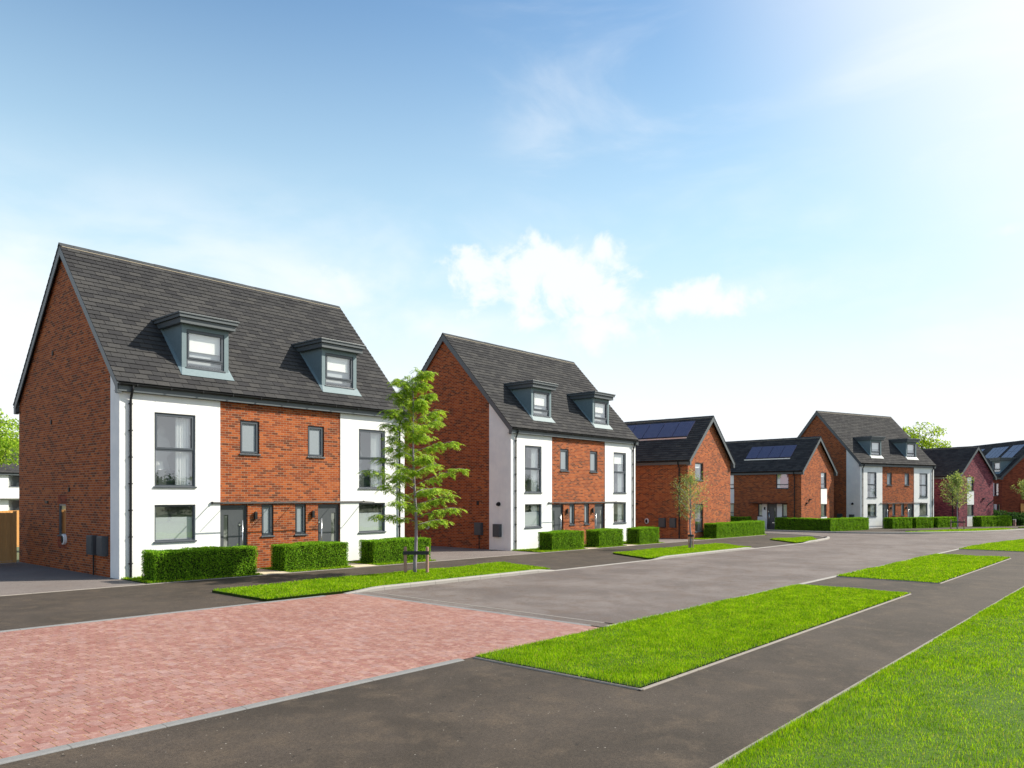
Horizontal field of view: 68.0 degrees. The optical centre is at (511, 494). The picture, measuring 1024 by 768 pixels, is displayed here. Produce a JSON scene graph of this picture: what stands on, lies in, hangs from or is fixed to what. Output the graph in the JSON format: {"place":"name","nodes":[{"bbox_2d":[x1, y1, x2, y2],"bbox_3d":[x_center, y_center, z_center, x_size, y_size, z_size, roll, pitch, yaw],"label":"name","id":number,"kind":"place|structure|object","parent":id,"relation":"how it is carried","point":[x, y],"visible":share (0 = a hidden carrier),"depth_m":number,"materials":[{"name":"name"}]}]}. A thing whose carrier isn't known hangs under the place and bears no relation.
{"place":"outdoors","nodes":[
{"label":"outdoors","id":0,"kind":"place"},
{"bbox_2d":[0,561,143,594],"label":"driveway","id":1,"kind":"structure","parent":0,"point":[19,578],"depth_m":21.66,"materials":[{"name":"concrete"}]},
{"bbox_2d":[0,511,16,562],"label":"timber fence","id":2,"kind":"object","parent":1,"relation":"on","point":[8,537],"visible":1,"depth_m":27.02,"materials":[{"name":"brown wood"}]},
{"bbox_2d":[13,242,407,578],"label":"semi detached house","id":3,"kind":"structure","parent":1,"relation":"on","point":[157,407],"depth_m":25.20,"materials":[{"name":"red brick"}]},
{"bbox_2d":[57,504,65,535],"bbox_3d":[-14.800,0.833,25.024,0.710,1.065,0.155,0,0,41],"label":"window","id":4,"kind":"structure","parent":3,"relation":"in","point":[62,507],"depth_m":25.20,"materials":[{"name":"clear glass"}]},
{"bbox_2d":[153,505,196,542],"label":"window","id":5,"kind":"structure","parent":3,"relation":"in","point":[172,523],"depth_m":23.53,"materials":[{"name":"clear glass"}]},
{"bbox_2d":[153,412,196,487],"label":"window","id":6,"kind":"structure","parent":3,"relation":"in","point":[174,434],"depth_m":23.69,"materials":[{"name":"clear glass"}]},
{"bbox_2d":[220,505,246,546],"bbox_3d":[-9.120,1.390,24.794,0.131,2.120,0.960,0,0,41],"label":"door","id":7,"kind":"structure","parent":3,"relation":"in","point":[233,521],"depth_m":24.82,"materials":[{"name":"grey glass"}]},
{"bbox_2d":[239,420,260,455],"bbox_3d":[-8.724,-1.887,25.192,0.160,1.145,0.760,0,0,41],"label":"window","id":8,"kind":"structure","parent":3,"relation":"in","point":[249,430],"depth_m":25.25,"materials":[{"name":"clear glass"}]},
{"bbox_2d":[261,504,274,536],"bbox_3d":[-8.296,0.868,25.688,0.160,1.115,0.510,0,0,41],"label":"window","id":9,"kind":"structure","parent":3,"relation":"in","point":[267,509],"depth_m":25.76,"materials":[{"name":"clear glass"}]},
{"bbox_2d":[294,504,306,535],"bbox_3d":[-7.450,0.868,26.668,0.160,1.115,0.500,0,0,41],"label":"window","id":10,"kind":"structure","parent":3,"relation":"in","point":[299,508],"depth_m":26.71,"materials":[{"name":"clear glass"}]},
{"bbox_2d":[307,426,325,458],"bbox_3d":[-7.035,-1.887,27.149,0.160,1.145,0.750,0,0,41],"label":"window","id":11,"kind":"structure","parent":3,"relation":"in","point":[315,433],"depth_m":27.21,"materials":[{"name":"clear glass"}]},
{"bbox_2d":[318,504,338,541],"bbox_3d":[-6.699,1.390,27.599,0.131,2.120,0.950,0,0,41],"label":"door","id":12,"kind":"structure","parent":3,"relation":"in","point":[328,514],"depth_m":27.63,"materials":[{"name":"grey plastic"}]},
{"bbox_2d":[358,429,383,488],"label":"window","id":13,"kind":"structure","parent":3,"relation":"in","point":[370,444],"depth_m":29.45,"materials":[{"name":"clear glass"}]},
{"bbox_2d":[358,503,385,533],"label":"window","id":14,"kind":"structure","parent":3,"relation":"in","point":[366,510],"depth_m":29.32,"materials":[{"name":"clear glass"}]},
{"bbox_2d":[121,572,262,583],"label":"garden grass","id":15,"kind":"structure","parent":0,"point":[139,579],"depth_m":21.80,"materials":[{"name":"plant"}]},
{"bbox_2d":[141,544,257,581],"bbox_3d":[-9.227,1.990,22.558,0.966,0.992,3.253,0,0,41],"label":"hedge","id":16,"kind":"object","parent":15,"relation":"on","point":[192,563],"visible":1,"depth_m":22.11,"materials":[{"name":"green plant"}]},
{"bbox_2d":[257,569,288,573],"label":"garden path","id":17,"kind":"structure","parent":0,"point":[263,571],"depth_m":24.37,"materials":[{"name":"beige concrete"}]},
{"bbox_2d":[0,593,598,758],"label":"block paving","id":18,"kind":"structure","parent":0,"point":[65,684],"depth_m":11.43,"materials":[{"name":"red brick"}]},
{"bbox_2d":[260,565,354,572],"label":"garden grass","id":19,"kind":"structure","parent":0,"point":[320,568],"depth_m":25.21,"materials":[{"name":"plant"}]},
{"bbox_2d":[270,540,348,570],"bbox_3d":[-6.814,2.001,25.658,0.963,1.034,2.602,0,0,41],"label":"hedge","id":20,"kind":"object","parent":19,"relation":"on","point":[313,554],"visible":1,"depth_m":25.19,"materials":[{"name":"green plant"}]},
{"bbox_2d":[17,541,624,627],"bbox_3d":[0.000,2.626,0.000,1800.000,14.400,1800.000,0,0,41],"label":"ground","id":21,"kind":"structure","parent":0,"point":[263,574],"depth_m":32.04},
{"bbox_2d":[0,438,18,510],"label":"white house","id":22,"kind":"structure","parent":21,"relation":"on","point":[9,487],"depth_m":80.51,"materials":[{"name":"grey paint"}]},
{"bbox_2d":[9,475,18,486],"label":"window","id":23,"kind":"structure","parent":22,"relation":"in","point":[13,479],"depth_m":81.64,"materials":[{"name":"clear glass"}]},
{"bbox_2d":[9,500,18,510],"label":"window","id":24,"kind":"structure","parent":22,"relation":"in","point":[13,504],"depth_m":81.68,"materials":[{"name":"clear glass"}]},
{"bbox_2d":[0,408,18,467],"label":"tree","id":25,"kind":"object","parent":21,"relation":"on","point":[7,443],"visible":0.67,"depth_m":49.70,"materials":[{"name":"green plant"}]},
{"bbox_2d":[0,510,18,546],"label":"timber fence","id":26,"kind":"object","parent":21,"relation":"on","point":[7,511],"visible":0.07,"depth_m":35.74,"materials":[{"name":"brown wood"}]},
{"bbox_2d":[0,595,323,631],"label":"edging","id":27,"kind":"object","parent":21,"relation":"on","point":[153,614],"visible":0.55,"depth_m":15.23,"materials":[{"name":"grey concrete"}]},
{"bbox_2d":[212,561,549,601],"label":"grass verge","id":28,"kind":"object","parent":21,"relation":"on","point":[311,587],"depth_m":20.80,"materials":[{"name":"plant"}]},
{"bbox_2d":[358,367,469,572],"bbox_3d":[-2.938,-0.663,23.431,3.352,6.447,3.032,0,0,-1],"label":"street tree","id":29,"kind":"object","parent":28,"relation":"in","point":[419,403],"visible":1,"depth_m":23.31,"materials":[{"name":"green plant"}]},
{"bbox_2d":[403,547,428,572],"bbox_3d":[-2.975,2.083,23.566,0.800,0.940,0.123,0,0,0],"label":"tree support","id":30,"kind":"object","parent":28,"relation":"in","point":[406,552],"visible":0.92,"depth_m":23.53,"materials":[{"name":"brown wood"}]},
{"bbox_2d":[352,593,590,625],"bbox_3d":[-1.260,2.506,16.676,7.200,0.088,0.120,0,0,41],"label":"edging","id":31,"kind":"object","parent":21,"relation":"on","point":[476,610],"visible":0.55,"depth_m":16.16,"materials":[{"name":"grey concrete"}]},
{"bbox_2d":[368,591,603,626],"bbox_3d":[-0.953,2.511,17.031,7.200,0.086,0.060,0,0,41],"label":"edging","id":32,"kind":"object","parent":21,"relation":"on","point":[491,607],"visible":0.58,"depth_m":16.50,"materials":[{"name":"concrete"}]},
{"bbox_2d":[343,533,829,593],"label":"kerb","id":33,"kind":"structure","parent":21,"relation":"on","point":[423,583],"depth_m":23.36,"materials":[{"name":"concrete"}]},
{"bbox_2d":[613,543,750,559],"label":"grass verge","id":34,"kind":"object","parent":21,"relation":"on","point":[652,553],"depth_m":34.45,"materials":[{"name":"plant"}]},
{"bbox_2d":[670,467,708,547],"bbox_3d":[8.658,0.665,36.736,2.082,4.066,2.116,0,0,13],"label":"street tree","id":35,"kind":"object","parent":34,"relation":"on","point":[690,480],"visible":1,"depth_m":36.63,"materials":[{"name":"green plant"}]},
{"bbox_2d":[475,583,910,687],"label":"grass verge","id":36,"kind":"object","parent":21,"relation":"on","point":[644,651],"depth_m":13.00,"materials":[{"name":"plant"}]},
{"bbox_2d":[694,534,765,539],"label":"garden grass","id":37,"kind":"structure","parent":21,"relation":"on","point":[701,538],"depth_m":46.93,"materials":[{"name":"plant"}]},
{"bbox_2d":[703,519,764,538],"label":"hedge","id":38,"kind":"object","parent":37,"relation":"on","point":[717,530],"visible":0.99,"depth_m":49.08,"materials":[{"name":"green plant"}]},
{"bbox_2d":[770,536,816,542],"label":"grass verge","id":39,"kind":"object","parent":21,"relation":"on","point":[797,539],"depth_m":44.82,"materials":[{"name":"plant"}]},
{"bbox_2d":[714,587,1023,767],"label":"lawn","id":40,"kind":"structure","parent":21,"relation":"on","point":[952,698],"depth_m":8.36,"materials":[{"name":"green plant"}]},
{"bbox_2d":[836,576,940,583],"bbox_3d":[11.278,2.603,22.861,2.900,0.100,0.050,0,0,41],"label":"edging","id":41,"kind":"object","parent":21,"relation":"on","point":[888,580],"visible":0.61,"depth_m":22.76,"materials":[{"name":"concrete"}]},
{"bbox_2d":[764,529,1023,533],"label":"kerb","id":42,"kind":"structure","parent":21,"relation":"on","point":[896,532],"depth_m":57.20,"materials":[{"name":"concrete"}]},
{"bbox_2d":[837,553,1010,582],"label":"grass verge","id":43,"kind":"object","parent":21,"relation":"on","point":[936,568],"depth_m":26.24,"materials":[{"name":"plant"}]},
{"bbox_2d":[959,539,1023,551],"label":"grass verge","id":44,"kind":"object","parent":21,"relation":"on","point":[1013,545],"depth_m":39.52,"materials":[{"name":"plant"}]},
{"bbox_2d":[347,563,376,566],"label":"garden path","id":45,"kind":"structure","parent":0,"point":[357,565],"depth_m":26.78,"materials":[{"name":"beige concrete"}]},
{"bbox_2d":[348,558,435,565],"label":"garden grass","id":46,"kind":"structure","parent":0,"point":[402,562],"depth_m":27.84,"materials":[{"name":"plant"}]},
{"bbox_2d":[358,534,430,563],"bbox_3d":[-4.378,2.039,28.627,0.971,1.015,2.893,0,0,41],"label":"hedge","id":47,"kind":"object","parent":46,"relation":"on","point":[380,550],"visible":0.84,"depth_m":27.94,"materials":[{"name":"green plant"}]},
{"bbox_2d":[0,533,824,630],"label":"pavement","id":48,"kind":"structure","parent":0,"point":[36,610],"depth_m":18.98,"materials":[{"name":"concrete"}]},
{"bbox_2d":[0,535,759,595],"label":"edging","id":49,"kind":"object","parent":48,"relation":"on","point":[317,570],"visible":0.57,"depth_m":24.14,"materials":[{"name":"concrete"}]},
{"bbox_2d":[429,546,537,560],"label":"driveway","id":50,"kind":"structure","parent":0,"point":[438,553],"depth_m":33.44,"materials":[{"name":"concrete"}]},
{"bbox_2d":[404,333,639,550],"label":"semi detached house","id":51,"kind":"structure","parent":50,"relation":"on","point":[549,443],"depth_m":37.88,"materials":[{"name":"red brick"}]},
{"bbox_2d":[524,504,542,528],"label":"window","id":52,"kind":"structure","parent":51,"relation":"in","point":[532,511],"depth_m":36.70,"materials":[{"name":"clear glass"}]},
{"bbox_2d":[524,445,542,492],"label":"window","id":53,"kind":"structure","parent":51,"relation":"in","point":[532,453],"depth_m":36.90,"materials":[{"name":"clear glass"}]},
{"bbox_2d":[552,504,561,530],"bbox_3d":[2.224,1.529,37.936,0.131,2.120,0.960,0,0,41],"label":"door","id":54,"kind":"structure","parent":51,"relation":"in","point":[556,508],"depth_m":37.96,"materials":[{"name":"grey glass"}]},
{"bbox_2d":[560,449,569,471],"bbox_3d":[2.620,-1.749,38.334,0.160,1.145,0.760,0,0,41],"label":"window","id":55,"kind":"structure","parent":51,"relation":"in","point":[563,452],"depth_m":38.39,"materials":[{"name":"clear glass"}]},
{"bbox_2d":[569,504,575,525],"bbox_3d":[3.048,1.006,38.829,0.160,1.115,0.510,0,0,41],"label":"window","id":56,"kind":"structure","parent":51,"relation":"in","point":[571,506],"depth_m":38.91,"materials":[{"name":"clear glass"}]},
{"bbox_2d":[584,503,589,524],"bbox_3d":[3.894,1.006,39.810,0.160,1.115,0.500,0,0,41],"label":"window","id":57,"kind":"structure","parent":51,"relation":"in","point":[585,505],"depth_m":39.85,"materials":[{"name":"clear glass"}]},
{"bbox_2d":[590,451,597,472],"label":"window","id":58,"kind":"structure","parent":51,"relation":"in","point":[593,454],"depth_m":40.40,"materials":[{"name":"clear glass"}]},
{"bbox_2d":[595,504,603,528],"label":"door","id":59,"kind":"structure","parent":51,"relation":"in","point":[599,508],"depth_m":40.83,"materials":[{"name":"grey glass"}]},
{"bbox_2d":[613,503,626,523],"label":"window","id":60,"kind":"structure","parent":51,"relation":"in","point":[619,508],"depth_m":42.64,"materials":[{"name":"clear glass"}]},
{"bbox_2d":[613,452,626,493],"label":"window","id":61,"kind":"structure","parent":51,"relation":"in","point":[619,458],"depth_m":42.59,"materials":[{"name":"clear glass"}]},
{"bbox_2d":[360,592,611,626],"bbox_3d":[-0.991,2.473,16.773,7.480,0.003,0.400,0,0,41],"label":"road threshold","id":62,"kind":"object","parent":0,"point":[505,611],"visible":0.8,"depth_m":16.23,"materials":[{"name":"concrete"}]},
{"bbox_2d":[0,550,1023,767],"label":"footpath","id":63,"kind":"structure","parent":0,"point":[471,712],"depth_m":8.43,"materials":[{"name":"grey asphalt"}]},
{"bbox_2d":[0,658,463,764],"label":"edging","id":64,"kind":"object","parent":63,"relation":"on","point":[127,733],"visible":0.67,"depth_m":8.20,"materials":[{"name":"grey concrete"}]},
{"bbox_2d":[473,657,643,690],"bbox_3d":[0.530,2.472,10.408,2.900,0.100,0.050,0,0,41],"label":"edging","id":65,"kind":"object","parent":63,"relation":"on","point":[568,675],"visible":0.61,"depth_m":10.27,"materials":[{"name":"concrete"}]},
{"bbox_2d":[639,594,910,690],"bbox_3d":[5.908,2.525,14.452,0.042,0.206,13.200,0,0,41],"label":"edging","id":66,"kind":"object","parent":63,"relation":"on","point":[708,665],"visible":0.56,"depth_m":12.04,"materials":[{"name":"concrete"}]},
{"bbox_2d":[710,586,1023,767],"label":"edging","id":67,"kind":"object","parent":63,"relation":"on","point":[748,746],"visible":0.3,"depth_m":9.14,"materials":[{"name":"concrete"}]},
{"bbox_2d":[939,558,1010,583],"bbox_3d":[16.656,2.656,26.904,0.042,0.206,13.200,0,0,41],"label":"edging","id":68,"kind":"object","parent":63,"relation":"on","point":[973,571],"visible":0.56,"depth_m":25.61,"materials":[{"name":"concrete"}]},
{"bbox_2d":[0,0,1023,447],"label":"sky","id":69,"kind":"structure","parent":0,"point":[760,217],"materials":[{"name":"blue"}]},
{"bbox_2d":[511,548,587,552],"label":"garden grass","id":70,"kind":"structure","parent":0,"point":[533,550],"depth_m":34.93,"materials":[{"name":"plant"}]},
{"bbox_2d":[538,529,584,550],"bbox_3d":[2.346,2.112,35.886,0.964,1.032,2.614,0,0,41],"label":"hedge","id":71,"kind":"object","parent":70,"relation":"on","point":[559,540],"visible":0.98,"depth_m":35.26,"materials":[{"name":"green plant"}]},
{"bbox_2d":[584,544,626,548],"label":"garden grass","id":72,"kind":"structure","parent":0,"point":[602,546],"depth_m":37.88,"materials":[{"name":"plant"}]},
{"bbox_2d":[585,528,623,547],"bbox_3d":[4.731,2.143,38.653,0.959,1.028,2.304,0,0,41],"label":"hedge","id":73,"kind":"object","parent":72,"relation":"on","point":[603,537],"visible":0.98,"depth_m":38.08,"materials":[{"name":"green plant"}]},
{"bbox_2d":[624,541,664,544],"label":"garden grass","id":74,"kind":"structure","parent":0,"point":[640,544],"depth_m":40.54,"materials":[{"name":"plant"}]},
{"bbox_2d":[626,526,659,544],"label":"hedge","id":75,"kind":"object","parent":74,"relation":"on","point":[639,535],"visible":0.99,"depth_m":40.81,"materials":[{"name":"green plant"}]},
{"bbox_2d":[658,538,695,542],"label":"driveway","id":76,"kind":"structure","parent":0,"point":[665,540],"depth_m":44.97,"materials":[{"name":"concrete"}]},
{"bbox_2d":[624,415,735,538],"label":"detached house","id":77,"kind":"structure","parent":76,"relation":"on","point":[668,452],"depth_m":48.44,"materials":[{"name":"red brick"}]},
{"bbox_2d":[695,463,703,480],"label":"window","id":78,"kind":"structure","parent":77,"relation":"in","point":[698,466],"depth_m":48.59,"materials":[{"name":"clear glass"}]},
{"bbox_2d":[695,504,703,532],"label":"window","id":79,"kind":"structure","parent":77,"relation":"in","point":[698,521],"depth_m":48.15,"materials":[{"name":"clear glass"}]},
{"bbox_2d":[372,530,1023,623],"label":"road","id":80,"kind":"structure","parent":0,"point":[616,593],"depth_m":22.88,"materials":[{"name":"grey asphalt"}]},
{"bbox_2d":[606,547,963,626],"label":"kerb","id":81,"kind":"structure","parent":80,"relation":"on","point":[813,580],"depth_m":22.62,"materials":[{"name":"concrete"}]},
{"bbox_2d":[726,436,837,528],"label":"detached house","id":82,"kind":"structure","parent":0,"point":[771,480],"depth_m":64.28,"materials":[{"name":"red brick"}]},
{"bbox_2d":[768,504,776,528],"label":"door","id":83,"kind":"structure","parent":82,"relation":"in","point":[772,508],"depth_m":63.81,"materials":[{"name":"grey glass"}]},
{"bbox_2d":[775,474,788,488],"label":"window","id":84,"kind":"structure","parent":82,"relation":"in","point":[781,479],"depth_m":63.32,"materials":[{"name":"clear glass"}]},
{"bbox_2d":[821,472,826,488],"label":"window","id":85,"kind":"structure","parent":82,"relation":"in","point":[823,475],"depth_m":65.44,"materials":[{"name":"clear glass"}]},
{"bbox_2d":[764,531,925,541],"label":"side road","id":86,"kind":"structure","parent":0,"point":[841,536],"depth_m":53.00,"materials":[{"name":"grey asphalt"}]},
{"bbox_2d":[839,525,1023,531],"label":"pavement","id":87,"kind":"structure","parent":0,"point":[908,529],"depth_m":64.66,"materials":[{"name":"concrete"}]},
{"bbox_2d":[832,517,868,530],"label":"hedge","id":88,"kind":"object","parent":87,"relation":"on","point":[851,524],"visible":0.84,"depth_m":61.30,"materials":[{"name":"green plant"}]},
{"bbox_2d":[883,517,911,528],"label":"hedge","id":89,"kind":"object","parent":87,"relation":"on","point":[897,522],"visible":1,"depth_m":66.21,"materials":[{"name":"green plant"}]},
{"bbox_2d":[909,516,933,527],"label":"hedge","id":90,"kind":"object","parent":87,"relation":"on","point":[922,522],"visible":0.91,"depth_m":67.92,"materials":[{"name":"green plant"}]},
{"bbox_2d":[905,530,949,531],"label":"grass verge","id":91,"kind":"object","parent":87,"relation":"on","point":[929,531],"depth_m":58.29,"materials":[{"name":"plant"}]},
{"bbox_2d":[932,516,956,527],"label":"hedge","id":92,"kind":"object","parent":87,"relation":"on","point":[941,522],"visible":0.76,"depth_m":69.48,"materials":[{"name":"green plant"}]},
{"bbox_2d":[936,471,974,528],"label":"street tree","id":93,"kind":"object","parent":87,"relation":"on","point":[956,480],"visible":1,"depth_m":62.80,"materials":[{"name":"green plant"}]},
{"bbox_2d":[940,528,1012,530],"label":"grass verge","id":94,"kind":"object","parent":87,"relation":"on","point":[980,529],"depth_m":62.82,"materials":[{"name":"plant"}]},
{"bbox_2d":[972,515,1011,526],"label":"hedge","id":95,"kind":"object","parent":87,"relation":"on","point":[993,521],"visible":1,"depth_m":72.76,"materials":[{"name":"green plant"}]},
{"bbox_2d":[998,510,1019,518],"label":"bush","id":96,"kind":"object","parent":87,"relation":"on","point":[1013,515],"visible":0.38,"depth_m":76.81,"materials":[{"name":"green plant"}]},
{"bbox_2d":[1011,479,1023,498],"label":"street tree","id":97,"kind":"object","parent":87,"relation":"on","point":[1022,486],"visible":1,"depth_m":75.30,"materials":[{"name":"green plant"}]},
{"bbox_2d":[1012,517,1023,525],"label":"bush","id":98,"kind":"object","parent":87,"relation":"on","point":[1020,521],"visible":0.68,"depth_m":75.86,"materials":[{"name":"green plant"}]},
{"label":"garden ground","id":99,"kind":"structure","parent":0,"visible":0},
{"bbox_2d":[730,516,751,521],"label":"hedge","id":100,"kind":"object","parent":99,"relation":"on","point":[735,518],"visible":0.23,"depth_m":64.02,"materials":[{"name":"green plant"}]},
{"bbox_2d":[774,517,834,530],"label":"hedge","id":101,"kind":"object","parent":99,"relation":"on","point":[806,524],"visible":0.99,"depth_m":60.35,"materials":[{"name":"green plant"}]},
{"bbox_2d":[798,411,935,527],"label":"semi detached house","id":102,"kind":"structure","parent":99,"relation":"on","point":[885,466],"depth_m":68.73,"materials":[{"name":"red brick"}]},
{"bbox_2d":[867,504,876,516],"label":"window","id":103,"kind":"structure","parent":102,"relation":"in","point":[871,508],"depth_m":67.33,"materials":[{"name":"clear glass"}]},
{"bbox_2d":[867,472,876,497],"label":"window","id":104,"kind":"structure","parent":102,"relation":"in","point":[871,476],"depth_m":67.24,"materials":[{"name":"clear glass"}]},
{"bbox_2d":[882,504,887,527],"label":"door","id":105,"kind":"structure","parent":102,"relation":"in","point":[884,506],"depth_m":67.96,"materials":[{"name":"grey glass"}]},
{"bbox_2d":[907,504,912,516],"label":"door","id":106,"kind":"structure","parent":102,"relation":"in","point":[909,506],"depth_m":69.84,"materials":[{"name":"grey glass"}]},
{"bbox_2d":[919,503,927,515],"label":"window","id":107,"kind":"structure","parent":102,"relation":"in","point":[922,506],"depth_m":71.73,"materials":[{"name":"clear glass"}]},
{"bbox_2d":[919,473,927,497],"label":"window","id":108,"kind":"structure","parent":102,"relation":"in","point":[922,476],"depth_m":71.07,"materials":[{"name":"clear glass"}]},
{"bbox_2d":[903,422,951,448],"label":"tree","id":109,"kind":"object","parent":99,"relation":"on","point":[923,443],"visible":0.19,"depth_m":108.42,"materials":[{"name":"green plant"}]},
{"bbox_2d":[921,446,996,526],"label":"detached house","id":110,"kind":"structure","parent":99,"relation":"on","point":[969,461],"depth_m":74.03,"materials":[{"name":"red brick"}]},
{"bbox_2d":[967,505,973,515],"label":"window","id":111,"kind":"structure","parent":110,"relation":"in","point":[969,507],"depth_m":74.12,"materials":[{"name":"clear glass"}]},
{"bbox_2d":[977,440,1023,514],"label":"detached house","id":112,"kind":"structure","parent":99,"relation":"on","point":[1005,460],"depth_m":79.91,"materials":[{"name":"red brick"}]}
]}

